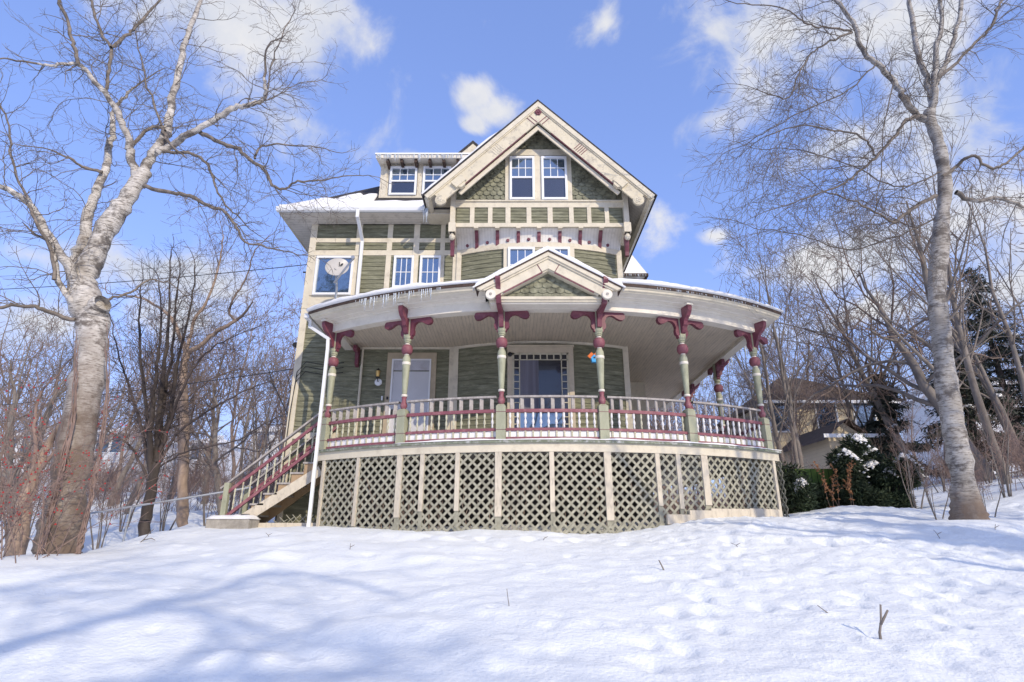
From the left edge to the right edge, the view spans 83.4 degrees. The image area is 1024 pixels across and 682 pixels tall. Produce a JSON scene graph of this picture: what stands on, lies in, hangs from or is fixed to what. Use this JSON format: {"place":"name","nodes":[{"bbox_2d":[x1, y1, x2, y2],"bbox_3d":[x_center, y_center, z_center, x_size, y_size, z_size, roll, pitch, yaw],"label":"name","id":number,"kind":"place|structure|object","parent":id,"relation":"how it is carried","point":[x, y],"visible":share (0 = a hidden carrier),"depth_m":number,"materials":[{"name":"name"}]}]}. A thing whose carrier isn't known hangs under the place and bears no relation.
{"place":"outdoors","nodes":[
{"label":"outdoors","id":0,"kind":"place"},
{"bbox_2d":[0,471,1023,681],"bbox_3d":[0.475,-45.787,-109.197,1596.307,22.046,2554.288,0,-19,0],"label":"snow ground","id":1,"kind":"structure","parent":0,"point":[194,599],"depth_m":5.63,"materials":[{"name":"snow"}]},
{"bbox_2d":[0,440,50,549],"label":"bare shrub","id":2,"kind":"object","parent":1,"relation":"on","point":[13,498],"visible":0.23,"depth_m":9.79,"materials":[{"name":"brown plant"}]},
{"bbox_2d":[1,428,54,489],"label":"neighbour house","id":3,"kind":"structure","parent":1,"relation":"on","point":[16,449],"depth_m":49.95,"materials":[{"name":"white plastic"}]},
{"bbox_2d":[0,329,75,469],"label":"bare tree","id":4,"kind":"object","parent":1,"relation":"on","point":[54,392],"visible":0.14,"depth_m":30.54,"materials":[{"name":"brown plant"}]},
{"bbox_2d":[0,342,108,556],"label":"bare tree","id":5,"kind":"object","parent":1,"relation":"on","point":[17,538],"visible":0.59,"depth_m":9.52,"materials":[{"name":"beige plant"}]},
{"bbox_2d":[0,397,125,550],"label":"bare shrub","id":6,"kind":"object","parent":1,"relation":"on","point":[8,515],"visible":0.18,"depth_m":10.93,"materials":[{"name":"brown plant"}]},
{"bbox_2d":[0,276,130,519],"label":"bare tree","id":7,"kind":"object","parent":1,"relation":"on","point":[17,395],"visible":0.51,"depth_m":15.29,"materials":[{"name":"brown plant"}]},
{"bbox_2d":[0,309,131,525],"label":"bare tree","id":8,"kind":"object","parent":1,"relation":"on","point":[12,458],"visible":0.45,"depth_m":18.36,"materials":[{"name":"brown plant"}]},
{"bbox_2d":[32,288,122,421],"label":"bare tree","id":9,"kind":"object","parent":1,"relation":"on","point":[67,357],"visible":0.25,"depth_m":24.65,"materials":[{"name":"brown plant"}]},
{"bbox_2d":[0,323,182,562],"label":"berry bush","id":10,"kind":"object","parent":1,"relation":"on","point":[51,510],"visible":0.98,"depth_m":8.04,"materials":[{"name":"plant"}]},
{"bbox_2d":[86,455,123,549],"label":"bare shrub","id":11,"kind":"object","parent":1,"relation":"on","point":[101,519],"visible":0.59,"depth_m":15.46,"materials":[{"name":"brown plant"}]},
{"bbox_2d":[87,406,145,504],"bbox_3d":[-11.586,3.862,15.849,1.752,3.980,3.169,-2,-19,6],"label":"bare shrub","id":12,"kind":"object","parent":1,"relation":"on","point":[114,466],"visible":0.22,"depth_m":16.45,"materials":[{"name":"brown plant"}]},
{"bbox_2d":[87,426,176,491],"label":"neighbour house","id":13,"kind":"structure","parent":1,"relation":"on","point":[113,452],"depth_m":41.79,"materials":[{"name":"white plastic"}]},
{"bbox_2d":[95,433,112,452],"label":"window","id":14,"kind":"structure","parent":13,"relation":"in","point":[106,446],"depth_m":41.71,"materials":[{"name":"glass"}]},
{"bbox_2d":[109,433,127,452],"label":"window","id":15,"kind":"structure","parent":13,"relation":"in","point":[113,450],"depth_m":41.73,"materials":[{"name":"glass"}]},
{"bbox_2d":[94,337,195,465],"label":"bare tree","id":16,"kind":"object","parent":1,"relation":"on","point":[114,415],"visible":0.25,"depth_m":37.72,"materials":[{"name":"brown plant"}]},
{"bbox_2d":[117,439,175,531],"bbox_3d":[-12.329,4.723,18.756,2.535,3.184,1.402,-13,-23,34],"label":"bare shrub","id":17,"kind":"object","parent":1,"relation":"on","point":[120,522],"visible":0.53,"depth_m":18.45,"materials":[{"name":"brown plant"}]},
{"bbox_2d":[90,486,252,541],"bbox_3d":[-7.196,3.799,11.865,3.208,1.628,0.055,5,-19,-15],"label":"pipe handrail","id":18,"kind":"object","parent":1,"relation":"on","point":[157,502],"visible":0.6,"depth_m":11.93,"materials":[{"name":"metal"}]},
{"bbox_2d":[107,326,239,505],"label":"bare tree","id":19,"kind":"object","parent":1,"relation":"on","point":[140,442],"visible":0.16,"depth_m":27.43,"materials":[{"name":"brown plant"}]},
{"bbox_2d":[59,232,292,536],"bbox_3d":[-7.987,0.605,13.637,5.931,7.805,3.026,-8,-20,23],"label":"bare tree","id":20,"kind":"object","parent":1,"relation":"on","point":[152,454],"visible":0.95,"depth_m":13.24,"materials":[{"name":"brown plant"}]},
{"bbox_2d":[98,176,284,526],"bbox_3d":[-10.089,0.083,16.808,6.531,10.216,2.721,0,-19,0],"label":"bare tree","id":21,"kind":"object","parent":1,"relation":"on","point":[182,514],"visible":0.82,"depth_m":16.71,"materials":[{"name":"beige plant"}]},
{"bbox_2d":[104,280,279,503],"bbox_3d":[-15.099,2.391,26.588,7.627,10.180,5.356,5,-19,-13],"label":"bare tree","id":22,"kind":"object","parent":1,"relation":"on","point":[211,426],"visible":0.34,"depth_m":27.18,"materials":[{"name":"brown plant"}]},
{"bbox_2d":[124,335,265,513],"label":"bare tree","id":23,"kind":"object","parent":1,"relation":"on","point":[170,434],"visible":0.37,"depth_m":24.97,"materials":[{"name":"brown plant"}]},
{"bbox_2d":[0,0,391,553],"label":"birch tree","id":24,"kind":"object","parent":1,"relation":"on","point":[89,305],"visible":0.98,"depth_m":10.29,"materials":[{"name":"beige plant"}]},
{"bbox_2d":[159,425,233,530],"bbox_3d":[-10.619,4.563,18.645,1.577,3.582,2.852,-10,-21,26],"label":"bare shrub","id":25,"kind":"object","parent":1,"relation":"on","point":[168,498],"visible":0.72,"depth_m":18.22,"materials":[{"name":"brown plant"}]},
{"bbox_2d":[118,337,286,514],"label":"bare tree","id":26,"kind":"object","parent":1,"relation":"on","point":[214,434],"visible":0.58,"depth_m":21.25,"materials":[{"name":"brown plant"}]},
{"bbox_2d":[169,310,235,499],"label":"bare tree","id":27,"kind":"object","parent":1,"relation":"on","point":[206,371],"visible":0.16,"depth_m":31.62,"materials":[{"name":"brown plant"}]},
{"bbox_2d":[189,435,247,491],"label":"neighbour house","id":28,"kind":"structure","parent":1,"relation":"on","point":[222,440],"depth_m":61.36,"materials":[{"name":"white plastic"}]},
{"bbox_2d":[189,438,260,525],"bbox_3d":[-9.834,4.781,19.349,2.535,3.184,1.402,4,-19,-10],"label":"bare shrub","id":29,"kind":"object","parent":1,"relation":"on","point":[206,488],"visible":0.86,"depth_m":19.24,"materials":[{"name":"brown plant"}]},
{"bbox_2d":[205,514,260,528],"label":"concrete block","id":30,"kind":"structure","parent":1,"relation":"on","point":[235,521],"depth_m":11.01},
{"bbox_2d":[201,438,280,508],"bbox_3d":[-9.471,4.767,19.593,2.694,3.383,1.489,8,-20,-22],"label":"bare shrub","id":31,"kind":"object","parent":1,"relation":"on","point":[239,495],"visible":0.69,"depth_m":19.60,"materials":[{"name":"brown plant"}]},
{"bbox_2d":[224,314,285,487],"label":"bare tree","id":32,"kind":"object","parent":1,"relation":"on","point":[246,424],"visible":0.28,"depth_m":35.98,"materials":[{"name":"brown plant"}]},
{"bbox_2d":[226,335,295,505],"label":"bare tree","id":33,"kind":"object","parent":1,"relation":"on","point":[255,436],"visible":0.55,"depth_m":26.46,"materials":[{"name":"brown plant"}]},
{"bbox_2d":[247,426,281,489],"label":"neighbour house","id":34,"kind":"structure","parent":1,"relation":"on","point":[273,436],"depth_m":47.76,"materials":[{"name":"white plastic"}]},
{"bbox_2d":[255,433,269,450],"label":"window","id":35,"kind":"structure","parent":34,"relation":"in","point":[258,433],"depth_m":47.79,"materials":[{"name":"white plastic"}]},
{"bbox_2d":[248,395,284,492],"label":"bare shrub","id":36,"kind":"object","parent":1,"relation":"on","point":[270,455],"visible":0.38,"depth_m":15.86,"materials":[{"name":"brown plant"}]},
{"bbox_2d":[240,293,302,422],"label":"bare tree","id":37,"kind":"object","parent":1,"relation":"on","point":[274,386],"visible":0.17,"depth_m":19.22,"materials":[{"name":"brown plant"}]},
{"bbox_2d":[218,99,789,533],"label":"wooden house","id":38,"kind":"structure","parent":1,"relation":"on","point":[537,174],"depth_m":12.66,"materials":[{"name":"green"}]},
{"bbox_2d":[3,369,292,404],"bbox_3d":[-13.329,1.501,15.696,16.747,0.702,0.020,-4,-19,11],"label":"power line","id":39,"kind":"object","parent":38,"relation":"attached to","point":[177,385],"visible":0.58,"depth_m":14.69,"materials":[{"name":"black metal"}]},
{"bbox_2d":[0,264,306,289],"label":"power line","id":40,"kind":"object","parent":38,"relation":"attached to","point":[166,278],"visible":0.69,"depth_m":15.62,"materials":[{"name":"black metal"}]},
{"bbox_2d":[16,255,300,275],"bbox_3d":[-24.886,-5.114,37.627,27.096,6.136,0.020,6,-20,-16],"label":"power line","id":41,"kind":"object","parent":38,"relation":"attached to","point":[151,268],"visible":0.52,"depth_m":37.84,"materials":[{"name":"black metal"}]},
{"bbox_2d":[275,361,343,520],"bbox_3d":[-4.550,2.191,13.035,1.163,3.608,0.023,0,-19,0],"label":"wall cable","id":42,"kind":"object","parent":38,"relation":"attached to","point":[292,401],"depth_m":13.45,"materials":[{"name":"black metal"}]},
{"bbox_2d":[309,254,358,295],"bbox_3d":[-4.438,-1.660,14.342,1.153,1.123,0.099,0,-19,0],"label":"picture window","id":43,"kind":"structure","parent":38,"relation":"in","point":[322,284],"depth_m":14.30,"materials":[{"name":"white plastic"}]},
{"bbox_2d":[325,255,354,300],"bbox_3d":[-3.986,-1.364,13.072,0.953,1.272,0.769,0,-19,0],"label":"satellite dish","id":44,"kind":"object","parent":38,"relation":"attached to","point":[339,266],"visible":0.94,"depth_m":13.21,"materials":[{"name":"white metal"}]},
{"bbox_2d":[279,193,423,205],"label":"roof snow","id":45,"kind":"structure","parent":38,"relation":"on","point":[367,199],"depth_m":14.56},
{"bbox_2d":[375,368,381,385],"bbox_3d":[-3.132,0.838,13.445,0.170,0.395,0.172,0,-19,0],"label":"wall lamp","id":46,"kind":"object","parent":38,"relation":"attached to","point":[378,382],"visible":1,"depth_m":13.43,"materials":[{"name":"white glass"}]},
{"bbox_2d":[355,287,440,310],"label":"icicles","id":47,"kind":"object","parent":38,"relation":"hanging from","point":[394,294],"visible":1,"depth_m":11.41,"materials":[{"name":"white"}]},
{"bbox_2d":[388,166,417,194],"bbox_3d":[-2.932,-4.316,15.494,0.730,0.897,0.075,0,-19,0],"label":"window","id":48,"kind":"structure","parent":38,"relation":"in","point":[403,181],"depth_m":15.49,"materials":[{"name":"glass"}]},
{"bbox_2d":[392,255,414,286],"bbox_3d":[-2.713,-1.327,14.216,0.502,1.729,0.075,0,-19,0],"label":"window","id":49,"kind":"structure","parent":38,"relation":"in","point":[403,267],"depth_m":14.37,"materials":[{"name":"white plastic"}]},
{"bbox_2d":[382,353,436,432],"bbox_3d":[-2.369,1.459,13.294,1.164,2.489,0.080,0,-19,0],"label":"door","id":50,"kind":"structure","parent":38,"relation":"in","point":[422,374],"depth_m":13.44,"materials":[{"name":"paint"}]},
{"bbox_2d":[377,154,461,159],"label":"icicles","id":51,"kind":"object","parent":38,"relation":"hanging from","point":[419,155],"visible":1,"depth_m":15.31,"materials":[{"name":"white"}]},
{"bbox_2d":[375,153,469,154],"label":"roof snow","id":52,"kind":"structure","parent":38,"relation":"on","point":[423,153],"depth_m":15.34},
{"bbox_2d":[422,208,427,222],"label":"icicles","id":53,"kind":"object","parent":38,"relation":"hanging from","point":[425,211],"visible":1,"depth_m":14.08,"materials":[{"name":"white"}]},
{"bbox_2d":[419,255,440,282],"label":"window","id":54,"kind":"structure","parent":38,"relation":"in","point":[430,265],"depth_m":14.39,"materials":[{"name":"glass"}]},
{"bbox_2d":[422,166,451,191],"bbox_3d":[-2.027,-4.316,15.494,0.757,0.897,0.075,0,-19,0],"label":"window","id":55,"kind":"structure","parent":38,"relation":"in","point":[430,175],"depth_m":15.57,"materials":[{"name":"glass"}]},
{"bbox_2d":[421,130,499,202],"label":"roof snow","id":56,"kind":"structure","parent":38,"relation":"on","point":[459,162],"depth_m":14.08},
{"bbox_2d":[472,246,547,291],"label":"pediment snow","id":57,"kind":"structure","parent":38,"relation":"on","point":[521,261],"depth_m":11.00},
{"bbox_2d":[508,247,534,265],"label":"window","id":58,"kind":"structure","parent":38,"relation":"in","point":[515,254],"depth_m":14.05,"materials":[{"name":"white plastic"}]},
{"bbox_2d":[510,156,534,199],"bbox_3d":[0.255,-4.098,14.449,0.623,1.270,0.075,0,-19,0],"label":"window","id":59,"kind":"structure","parent":38,"relation":"in","point":[522,173],"depth_m":14.45,"materials":[{"name":"white plastic"}]},
{"bbox_2d":[507,345,575,427],"bbox_3d":[0.647,1.261,12.886,1.543,2.402,0.240,0,-19,0],"label":"glass door","id":60,"kind":"structure","parent":38,"relation":"in","point":[531,369],"depth_m":12.94,"materials":[{"name":"glass"}]},
{"bbox_2d":[306,278,783,311],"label":"porch snow","id":61,"kind":"structure","parent":38,"relation":"on","point":[434,284],"depth_m":11.41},
{"bbox_2d":[313,438,781,450],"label":"deck snow","id":62,"kind":"structure","parent":38,"relation":"on","point":[574,439],"depth_m":10.49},
{"bbox_2d":[541,156,567,199],"bbox_3d":[1.064,-4.098,14.449,0.642,1.270,0.075,0,-19,0],"label":"window","id":63,"kind":"structure","parent":38,"relation":"in","point":[553,168],"depth_m":14.45,"materials":[{"name":"glass"}]},
{"bbox_2d":[551,247,569,255],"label":"window","id":64,"kind":"structure","parent":38,"relation":"in","point":[564,250],"depth_m":14.06,"materials":[{"name":"white plastic"}]},
{"bbox_2d":[548,247,625,290],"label":"pediment snow","id":65,"kind":"structure","parent":38,"relation":"on","point":[583,265],"depth_m":11.01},
{"bbox_2d":[588,345,595,362],"bbox_3d":[1.669,-0.010,11.824,0.262,0.940,0.106,0,-19,0],"label":"hanging ornament","id":66,"kind":"object","parent":38,"relation":"hanging from","point":[591,355],"visible":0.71,"depth_m":11.70,"materials":[{"name":"multicoloured metal"}]},
{"bbox_2d":[657,287,757,306],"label":"icicles","id":67,"kind":"object","parent":38,"relation":"hanging from","point":[713,296],"visible":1,"depth_m":11.58,"materials":[{"name":"white"}]},
{"bbox_2d":[692,325,772,400],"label":"icicles","id":68,"kind":"object","parent":38,"relation":"hanging from","point":[745,346],"visible":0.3,"depth_m":14.88,"materials":[{"name":"white"}]},
{"bbox_2d":[0,147,1023,511],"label":"woods","id":69,"kind":"object","parent":1,"relation":"on","point":[282,361],"visible":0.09,"depth_m":27.30,"materials":[{"name":"plant"}]},
{"bbox_2d":[2,425,1023,519],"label":"undergrowth","id":70,"kind":"object","parent":1,"relation":"on","point":[1014,460],"visible":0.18,"depth_m":22.44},
{"bbox_2d":[675,384,715,495],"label":"bare tree","id":71,"kind":"object","parent":1,"relation":"on","point":[702,414],"visible":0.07,"depth_m":36.71,"materials":[{"name":"brown plant"}]},
{"bbox_2d":[697,336,774,507],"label":"bare tree","id":72,"kind":"object","parent":1,"relation":"on","point":[731,409],"visible":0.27,"depth_m":30.79,"materials":[{"name":"brown plant"}]},
{"bbox_2d":[722,350,793,469],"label":"bare tree","id":73,"kind":"object","parent":1,"relation":"on","point":[753,401],"visible":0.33,"depth_m":26.77,"materials":[{"name":"brown plant"}]},
{"bbox_2d":[735,415,808,470],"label":"bare shrub","id":74,"kind":"object","parent":1,"relation":"on","point":[790,458],"visible":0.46,"depth_m":15.54,"materials":[{"name":"brown plant"}]},
{"bbox_2d":[699,194,849,468],"bbox_3d":[8.977,0.474,19.183,4.297,10.702,5.528,-9,-21,25],"label":"bare tree","id":75,"kind":"object","parent":1,"relation":"on","point":[785,384],"visible":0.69,"depth_m":18.87,"materials":[{"name":"grey plant"}]},
{"bbox_2d":[754,460,820,513],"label":"evergreen bush","id":76,"kind":"object","parent":1,"relation":"on","point":[796,488],"visible":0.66,"depth_m":12.79,"materials":[{"name":"green plant"}]},
{"bbox_2d":[705,278,869,401],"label":"bare tree","id":77,"kind":"object","parent":1,"relation":"on","point":[799,345],"visible":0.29,"depth_m":31.43,"materials":[{"name":"brown plant"}]},
{"bbox_2d":[713,378,900,506],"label":"neighbour house","id":78,"kind":"structure","parent":1,"relation":"on","point":[861,414],"depth_m":27.34,"materials":[{"name":"beige plastic"}]},
{"bbox_2d":[767,403,790,432],"bbox_3d":[12.715,3.608,27.252,1.060,1.460,0.060,0,-19,0],"label":"window","id":79,"kind":"structure","parent":78,"relation":"in","point":[776,404],"depth_m":27.17,"materials":[{"name":"glass"}]},
{"bbox_2d":[813,403,838,428],"bbox_3d":[14.934,3.540,27.275,1.060,1.460,0.060,0,-19,0],"label":"window","id":80,"kind":"structure","parent":78,"relation":"in","point":[821,416],"depth_m":27.24,"materials":[{"name":"glass"}]},
{"bbox_2d":[851,403,877,426],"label":"window","id":81,"kind":"structure","parent":78,"relation":"in","point":[861,413],"depth_m":27.28,"materials":[{"name":"glass"}]},
{"bbox_2d":[782,418,878,468],"bbox_3d":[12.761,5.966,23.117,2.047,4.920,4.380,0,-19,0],"label":"neighbour house","id":82,"kind":"structure","parent":1,"relation":"on","point":[816,444],"depth_m":22.53,"materials":[{"name":"beige plastic"}]},
{"bbox_2d":[810,461,855,506],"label":"dry plant","id":83,"kind":"object","parent":1,"relation":"on","point":[848,483],"visible":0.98,"depth_m":12.73,"materials":[{"name":"brown plant"}]},
{"bbox_2d":[775,253,904,422],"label":"bare tree","id":84,"kind":"object","parent":1,"relation":"on","point":[842,381],"visible":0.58,"depth_m":23.49,"materials":[{"name":"brown plant"}]},
{"bbox_2d":[785,469,904,510],"bbox_3d":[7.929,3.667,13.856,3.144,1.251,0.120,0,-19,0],"label":"hedge","id":85,"kind":"object","parent":1,"relation":"on","point":[814,475],"depth_m":13.99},
{"bbox_2d":[732,217,964,486],"bbox_3d":[14.773,0.422,24.771,9.361,12.494,6.574,8,-20,-21],"label":"bare tree","id":86,"kind":"object","parent":1,"relation":"on","point":[884,418],"visible":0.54,"depth_m":24.11,"materials":[{"name":"brown plant"}]},
{"bbox_2d":[681,0,1023,519],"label":"birch tree","id":87,"kind":"object","parent":1,"relation":"on","point":[965,497],"visible":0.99,"depth_m":10.86,"materials":[{"name":"grey plant"}]},
{"bbox_2d":[800,295,924,393],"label":"bare tree","id":88,"kind":"object","parent":1,"relation":"on","point":[855,350],"visible":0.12,"depth_m":29.76,"materials":[{"name":"brown plant"}]},
{"bbox_2d":[807,431,925,509],"bbox_3d":[8.241,3.185,13.629,2.698,2.056,1.585,-2,-19,7],"label":"evergreen bush","id":89,"kind":"object","parent":1,"relation":"on","point":[868,470],"visible":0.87,"depth_m":13.27,"materials":[{"name":"green plant"}]},
{"bbox_2d":[842,416,915,458],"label":"bare shrub","id":90,"kind":"object","parent":1,"relation":"on","point":[883,440],"visible":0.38,"depth_m":15.25,"materials":[{"name":"brown plant"}]},
{"bbox_2d":[778,262,987,430],"bbox_3d":[13.741,1.734,21.709,6.934,9.254,4.869,8,-6,-23],"label":"bare tree","id":91,"kind":"object","parent":1,"relation":"on","point":[871,417],"visible":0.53,"depth_m":22.26,"materials":[{"name":"brown plant"}]},
{"bbox_2d":[878,604,888,638],"bbox_3d":[3.037,2.327,4.697,0.115,0.322,0.028,-3,-19,9],"label":"stick","id":92,"kind":"object","parent":1,"relation":"on","point":[882,619],"visible":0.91,"depth_m":4.71,"materials":[{"name":"wood"}]},
{"bbox_2d":[755,182,1023,481],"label":"bare tree","id":93,"kind":"object","parent":1,"relation":"on","point":[925,387],"visible":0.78,"depth_m":20.38,"materials":[{"name":"brown plant"}]},
{"bbox_2d":[859,372,950,481],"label":"conifer tree","id":94,"kind":"object","parent":1,"relation":"on","point":[873,426],"visible":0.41,"depth_m":21.85,"materials":[{"name":"green plant"}]},
{"bbox_2d":[879,421,945,492],"bbox_3d":[12.223,3.390,16.997,1.901,2.388,1.051,-6,-20,18],"label":"bare shrub","id":95,"kind":"object","parent":1,"relation":"on","point":[937,459],"visible":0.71,"depth_m":16.87,"materials":[{"name":"brown plant"}]},
{"bbox_2d":[884,409,942,508],"bbox_3d":[8.608,2.579,12.200,1.743,2.189,0.964,1,-19,-4],"label":"bare shrub","id":96,"kind":"object","parent":1,"relation":"on","point":[909,466],"visible":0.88,"depth_m":12.14,"materials":[{"name":"brown plant"}]},
{"bbox_2d":[838,148,997,416],"bbox_3d":[9.324,-0.250,13.344,3.056,8.137,3.978,-9,-21,24],"label":"bare tree","id":97,"kind":"object","parent":1,"relation":"on","point":[914,335],"visible":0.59,"depth_m":12.78,"materials":[{"name":"brown plant"}]},
{"bbox_2d":[894,443,949,519],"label":"bare shrub","id":98,"kind":"object","parent":1,"relation":"on","point":[926,492],"visible":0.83,"depth_m":10.07,"materials":[{"name":"brown plant"}]},
{"bbox_2d":[860,91,1012,484],"bbox_3d":[12.174,-1.527,16.157,3.663,11.290,4.449,-13,-23,34],"label":"bare tree","id":99,"kind":"object","parent":1,"relation":"on","point":[974,387],"visible":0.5,"depth_m":15.74,"materials":[{"name":"brown plant"}]},
{"bbox_2d":[852,135,1023,463],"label":"bare tree","id":100,"kind":"object","parent":1,"relation":"on","point":[992,396],"visible":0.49,"depth_m":18.45,"materials":[{"name":"brown plant"}]},
{"bbox_2d":[879,254,1022,478],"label":"bare tree","id":101,"kind":"object","parent":1,"relation":"on","point":[927,371],"visible":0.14,"depth_m":32.83,"materials":[{"name":"brown plant"}]},
{"bbox_2d":[898,380,1023,479],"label":"neighbour house","id":102,"kind":"structure","parent":1,"relation":"on","point":[921,414],"depth_m":41.10,"materials":[{"name":"white plastic"}]},
{"bbox_2d":[913,335,1023,469],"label":"conifer tree","id":103,"kind":"object","parent":1,"relation":"on","point":[968,402],"visible":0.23,"depth_m":19.37,"materials":[{"name":"green plant"}]},
{"bbox_2d":[943,439,1022,516],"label":"bare shrub","id":104,"kind":"object","parent":1,"relation":"on","point":[980,476],"visible":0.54,"depth_m":9.77,"materials":[{"name":"brown plant"}]},
{"bbox_2d":[950,265,1023,470],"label":"conifer tree","id":105,"kind":"object","parent":1,"relation":"on","point":[1006,374],"visible":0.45,"depth_m":21.79,"materials":[{"name":"green plant"}]},
{"bbox_2d":[966,407,1009,483],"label":"bare shrub","id":106,"kind":"object","parent":1,"relation":"on","point":[985,457],"visible":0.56,"depth_m":15.74,"materials":[{"name":"brown plant"}]},
{"bbox_2d":[971,379,1023,497],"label":"bare shrub","id":107,"kind":"object","parent":1,"relation":"on","point":[1009,491],"visible":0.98,"depth_m":11.75,"materials":[{"name":"brown plant"}]},
{"bbox_2d":[0,0,1023,499],"label":"sky","id":108,"kind":"structure","parent":0,"point":[635,78],"materials":[{"name":"blue"}]}
]}

